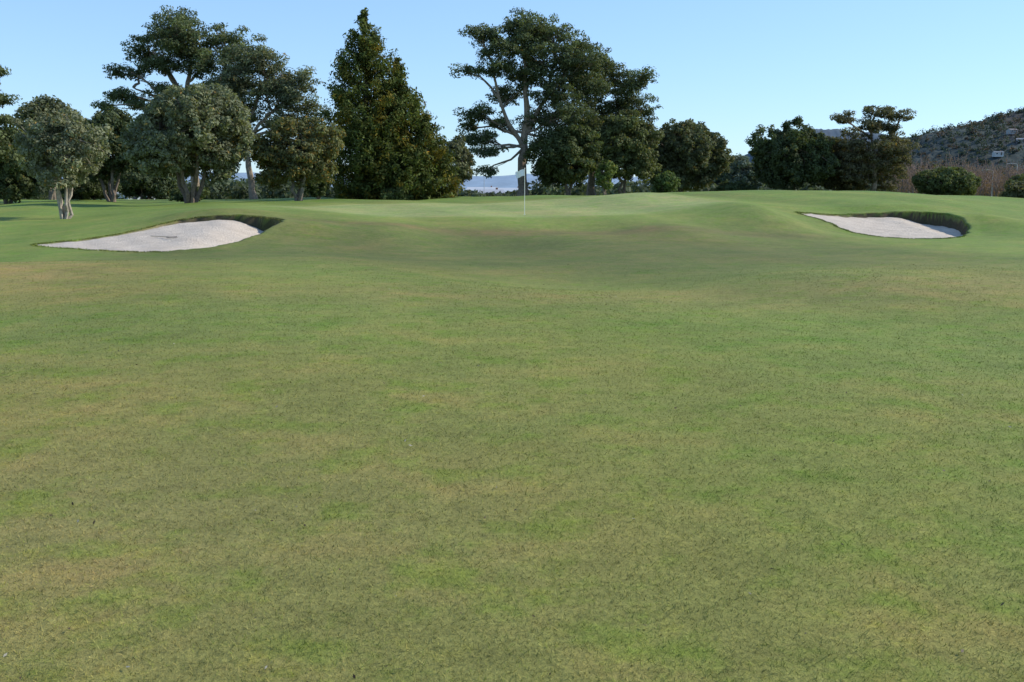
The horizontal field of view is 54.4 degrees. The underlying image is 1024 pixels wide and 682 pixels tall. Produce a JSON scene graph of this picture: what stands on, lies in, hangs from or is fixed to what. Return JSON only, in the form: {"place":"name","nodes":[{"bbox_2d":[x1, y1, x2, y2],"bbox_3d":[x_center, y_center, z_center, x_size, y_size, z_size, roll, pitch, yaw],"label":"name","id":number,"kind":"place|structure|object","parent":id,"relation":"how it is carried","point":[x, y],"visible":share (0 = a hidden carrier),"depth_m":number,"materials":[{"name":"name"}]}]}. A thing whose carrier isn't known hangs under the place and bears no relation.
{"place":"outdoors","nodes":[
{"label":"outdoors","id":0,"kind":"place"},
{"bbox_2d":[185,172,700,190],"bbox_3d":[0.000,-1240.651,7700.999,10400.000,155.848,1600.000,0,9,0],"label":"distant hills","id":1,"kind":"structure","parent":0,"point":[508,181],"depth_m":7204.47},
{"bbox_2d":[3,251,1018,681],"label":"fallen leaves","id":2,"kind":"object","parent":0,"point":[515,509],"visible":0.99,"depth_m":5.04,"materials":[{"name":"brown plant"}]},
{"bbox_2d":[0,190,1023,681],"bbox_3d":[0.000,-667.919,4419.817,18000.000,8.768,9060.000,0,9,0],"label":"grass ground","id":3,"kind":"structure","parent":0,"point":[672,238],"depth_m":6.59,"materials":[{"name":"green plant"}]},
{"bbox_2d":[0,65,22,126],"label":"pine tree","id":4,"kind":"object","parent":3,"relation":"on","point":[5,118],"visible":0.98,"depth_m":87.20,"materials":[{"name":"green plant"}]},
{"bbox_2d":[0,124,53,203],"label":"broadleaf tree","id":5,"kind":"object","parent":3,"relation":"on","point":[17,183],"visible":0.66,"depth_m":86.49,"materials":[{"name":"green plant"}]},
{"bbox_2d":[12,94,84,199],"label":"broadleaf tree","id":6,"kind":"object","parent":3,"relation":"on","point":[36,107],"visible":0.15,"depth_m":135.09,"materials":[{"name":"green plant"}]},
{"bbox_2d":[10,107,113,218],"bbox_3d":[-23.926,-9.460,53.361,5.740,6.075,4.847,0,9,0],"label":"pohutukawa tree","id":7,"kind":"object","parent":3,"relation":"on","point":[52,144],"visible":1,"depth_m":52.19,"materials":[{"name":"green plant"}]},
{"bbox_2d":[60,177,121,199],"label":"shrub","id":8,"kind":"object","parent":3,"relation":"on","point":[88,190],"visible":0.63,"depth_m":95.38,"materials":[{"name":"green plant"}]},
{"bbox_2d":[69,106,143,201],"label":"broadleaf tree","id":9,"kind":"object","parent":3,"relation":"on","point":[118,120],"visible":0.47,"depth_m":90.19,"materials":[{"name":"green plant"}]},
{"bbox_2d":[114,171,180,199],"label":"shrub","id":10,"kind":"object","parent":3,"relation":"on","point":[141,185],"visible":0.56,"depth_m":145.97,"materials":[{"name":"green plant"}]},
{"bbox_2d":[38,220,262,251],"bbox_3d":[-12.327,-3.467,34.191,8.160,1.141,8.640,0,9,0],"label":"sand bunker","id":11,"kind":"object","parent":3,"relation":"on","point":[202,234],"visible":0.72,"depth_m":34.48},
{"bbox_2d":[89,5,256,199],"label":"pine tree","id":12,"kind":"object","parent":3,"relation":"on","point":[178,37],"visible":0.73,"depth_m":105.14,"materials":[{"name":"green plant"}]},
{"bbox_2d":[118,81,254,202],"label":"pohutukawa tree","id":13,"kind":"object","parent":3,"relation":"on","point":[195,131],"visible":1,"depth_m":73.61,"materials":[{"name":"green plant"}]},
{"bbox_2d":[168,186,209,201],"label":"shrub","id":14,"kind":"object","parent":3,"relation":"on","point":[176,195],"visible":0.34,"depth_m":94.37,"materials":[{"name":"green plant"}]},
{"bbox_2d":[205,33,332,198],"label":"pine tree","id":15,"kind":"object","parent":3,"relation":"on","point":[283,88],"visible":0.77,"depth_m":102.24,"materials":[{"name":"green plant"}]},
{"bbox_2d":[248,115,345,200],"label":"pohutukawa tree","id":16,"kind":"object","parent":3,"relation":"on","point":[310,150],"visible":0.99,"depth_m":77.67,"materials":[{"name":"green plant"}]},
{"bbox_2d":[304,174,334,198],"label":"shrub","id":17,"kind":"object","parent":3,"relation":"on","point":[317,189],"visible":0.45,"depth_m":88.48,"materials":[{"name":"green plant"}]},
{"bbox_2d":[319,7,465,199],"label":"cypress tree","id":18,"kind":"object","parent":3,"relation":"on","point":[384,122],"visible":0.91,"depth_m":91.23,"materials":[{"name":"green plant"}]},
{"bbox_2d":[379,187,413,199],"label":"shrub","id":19,"kind":"object","parent":3,"relation":"on","point":[391,193],"visible":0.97,"depth_m":90.40,"materials":[{"name":"green plant"}]},
{"bbox_2d":[433,134,475,194],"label":"broadleaf tree","id":20,"kind":"object","parent":3,"relation":"on","point":[465,161],"visible":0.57,"depth_m":101.61,"materials":[{"name":"green plant"}]},
{"bbox_2d":[466,186,497,190],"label":"warehouse","id":21,"kind":"structure","parent":3,"relation":"on","point":[472,188],"depth_m":473.15,"materials":[{"name":"white"}]},
{"bbox_2d":[476,188,504,192],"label":"white house","id":22,"kind":"structure","parent":3,"relation":"on","point":[491,190],"depth_m":325.45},
{"bbox_2d":[0,164,1004,199],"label":"distant tree line","id":23,"kind":"object","parent":3,"relation":"on","point":[231,188],"visible":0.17,"depth_m":196.50,"materials":[{"name":"green plant"}]},
{"bbox_2d":[475,186,529,191],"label":"warehouse","id":24,"kind":"structure","parent":3,"relation":"on","point":[507,189],"depth_m":413.60,"materials":[{"name":"white"}]},
{"bbox_2d":[515,168,524,214],"bbox_3d":[0.391,-6.957,46.482,0.505,2.220,0.107,0,9,0],"label":"golf flagstick","id":25,"kind":"object","parent":3,"relation":"on","point":[519,174],"visible":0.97,"depth_m":46.38},
{"bbox_2d":[448,7,613,195],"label":"pine tree","id":26,"kind":"object","parent":3,"relation":"on","point":[527,40],"visible":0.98,"depth_m":106.35,"materials":[{"name":"green plant"}]},
{"bbox_2d":[522,122,609,194],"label":"macrocarpa tree","id":27,"kind":"object","parent":3,"relation":"on","point":[578,149],"visible":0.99,"depth_m":104.37,"materials":[{"name":"green plant"}]},
{"bbox_2d":[595,160,617,194],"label":"shrub","id":28,"kind":"object","parent":3,"relation":"on","point":[605,171],"visible":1,"depth_m":102.19,"materials":[{"name":"green plant"}]},
{"bbox_2d":[552,47,663,195],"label":"pine tree","id":29,"kind":"object","parent":3,"relation":"on","point":[623,92],"visible":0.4,"depth_m":112.68,"materials":[{"name":"green plant"}]},
{"bbox_2d":[585,109,664,193],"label":"macrocarpa tree","id":30,"kind":"object","parent":3,"relation":"on","point":[630,143],"visible":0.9,"depth_m":107.86,"materials":[{"name":"green plant"}]},
{"bbox_2d":[651,170,680,192],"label":"shrub","id":31,"kind":"object","parent":3,"relation":"on","point":[666,181],"visible":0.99,"depth_m":106.07,"materials":[{"name":"green plant"}]},
{"bbox_2d":[649,118,734,191],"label":"macrocarpa tree","id":32,"kind":"object","parent":3,"relation":"on","point":[692,154],"visible":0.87,"depth_m":115.15,"materials":[{"name":"green plant"}]},
{"bbox_2d":[712,180,757,190],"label":"shrub","id":33,"kind":"object","parent":3,"relation":"on","point":[731,186],"visible":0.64,"depth_m":115.70,"materials":[{"name":"green plant"}]},
{"bbox_2d":[714,153,763,189],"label":"broadleaf tree","id":34,"kind":"object","parent":3,"relation":"on","point":[740,166],"visible":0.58,"depth_m":145.70,"materials":[{"name":"green plant"}]},
{"bbox_2d":[744,115,840,189],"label":"macrocarpa tree","id":35,"kind":"object","parent":3,"relation":"on","point":[787,157],"visible":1,"depth_m":111.35,"materials":[{"name":"green plant"}]},
{"bbox_2d":[816,135,869,190],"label":"macrocarpa tree","id":36,"kind":"object","parent":3,"relation":"on","point":[831,183],"visible":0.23,"depth_m":115.52,"materials":[{"name":"green plant"}]},
{"bbox_2d":[829,104,921,191],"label":"pine tree","id":37,"kind":"object","parent":3,"relation":"on","point":[882,159],"visible":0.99,"depth_m":112.17,"materials":[{"name":"green plant"}]},
{"bbox_2d":[801,213,961,238],"bbox_3d":[17.499,-5.200,45.476,7.320,1.104,8.880,0,9,0],"label":"sand bunker","id":38,"kind":"object","parent":3,"relation":"on","point":[893,227],"visible":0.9,"depth_m":46.41},
{"bbox_2d":[911,166,981,195],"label":"shrub","id":39,"kind":"object","parent":3,"relation":"on","point":[950,180],"visible":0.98,"depth_m":102.86,"materials":[{"name":"green plant"}]},
{"bbox_2d":[883,152,1023,196],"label":"bare trees","id":40,"kind":"object","parent":3,"relation":"on","point":[998,181],"visible":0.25,"depth_m":144.78,"materials":[{"name":"brown plant"}]},
{"bbox_2d":[998,181,1023,197],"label":"shrub","id":41,"kind":"object","parent":3,"relation":"on","point":[1015,189],"visible":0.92,"depth_m":78.52,"materials":[{"name":"green plant"}]},
{"bbox_2d":[1004,174,1023,184],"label":"shrub","id":42,"kind":"object","parent":3,"relation":"on","point":[1016,177],"visible":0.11,"depth_m":96.71,"materials":[{"name":"green plant"}]},
{"bbox_2d":[0,0,1023,176],"label":"sky","id":43,"kind":"structure","parent":0,"point":[734,67],"materials":[{"name":"blue"}]},
{"bbox_2d":[708,129,906,186],"bbox_3d":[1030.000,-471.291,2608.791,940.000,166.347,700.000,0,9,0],"label":"hill","id":44,"kind":"structure","parent":0,"point":[833,132],"depth_m":2537.74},
{"bbox_2d":[764,111,1023,186],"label":"wooded hill","id":45,"kind":"structure","parent":0,"point":[1017,156],"depth_m":707.01,"materials":[{"name":"green plant"}]},
{"bbox_2d":[868,107,1023,183],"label":"hillside trees","id":46,"kind":"object","parent":45,"relation":"on","point":[993,124],"visible":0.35,"depth_m":720.47,"materials":[{"name":"green plant"}]},
{"bbox_2d":[1006,128,1017,134],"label":"hillside house","id":47,"kind":"structure","parent":45,"relation":"on","point":[1010,131],"depth_m":712.76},
{"bbox_2d":[992,150,1003,156],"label":"hillside house","id":48,"kind":"structure","parent":0,"point":[1000,153],"depth_m":669.64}
]}

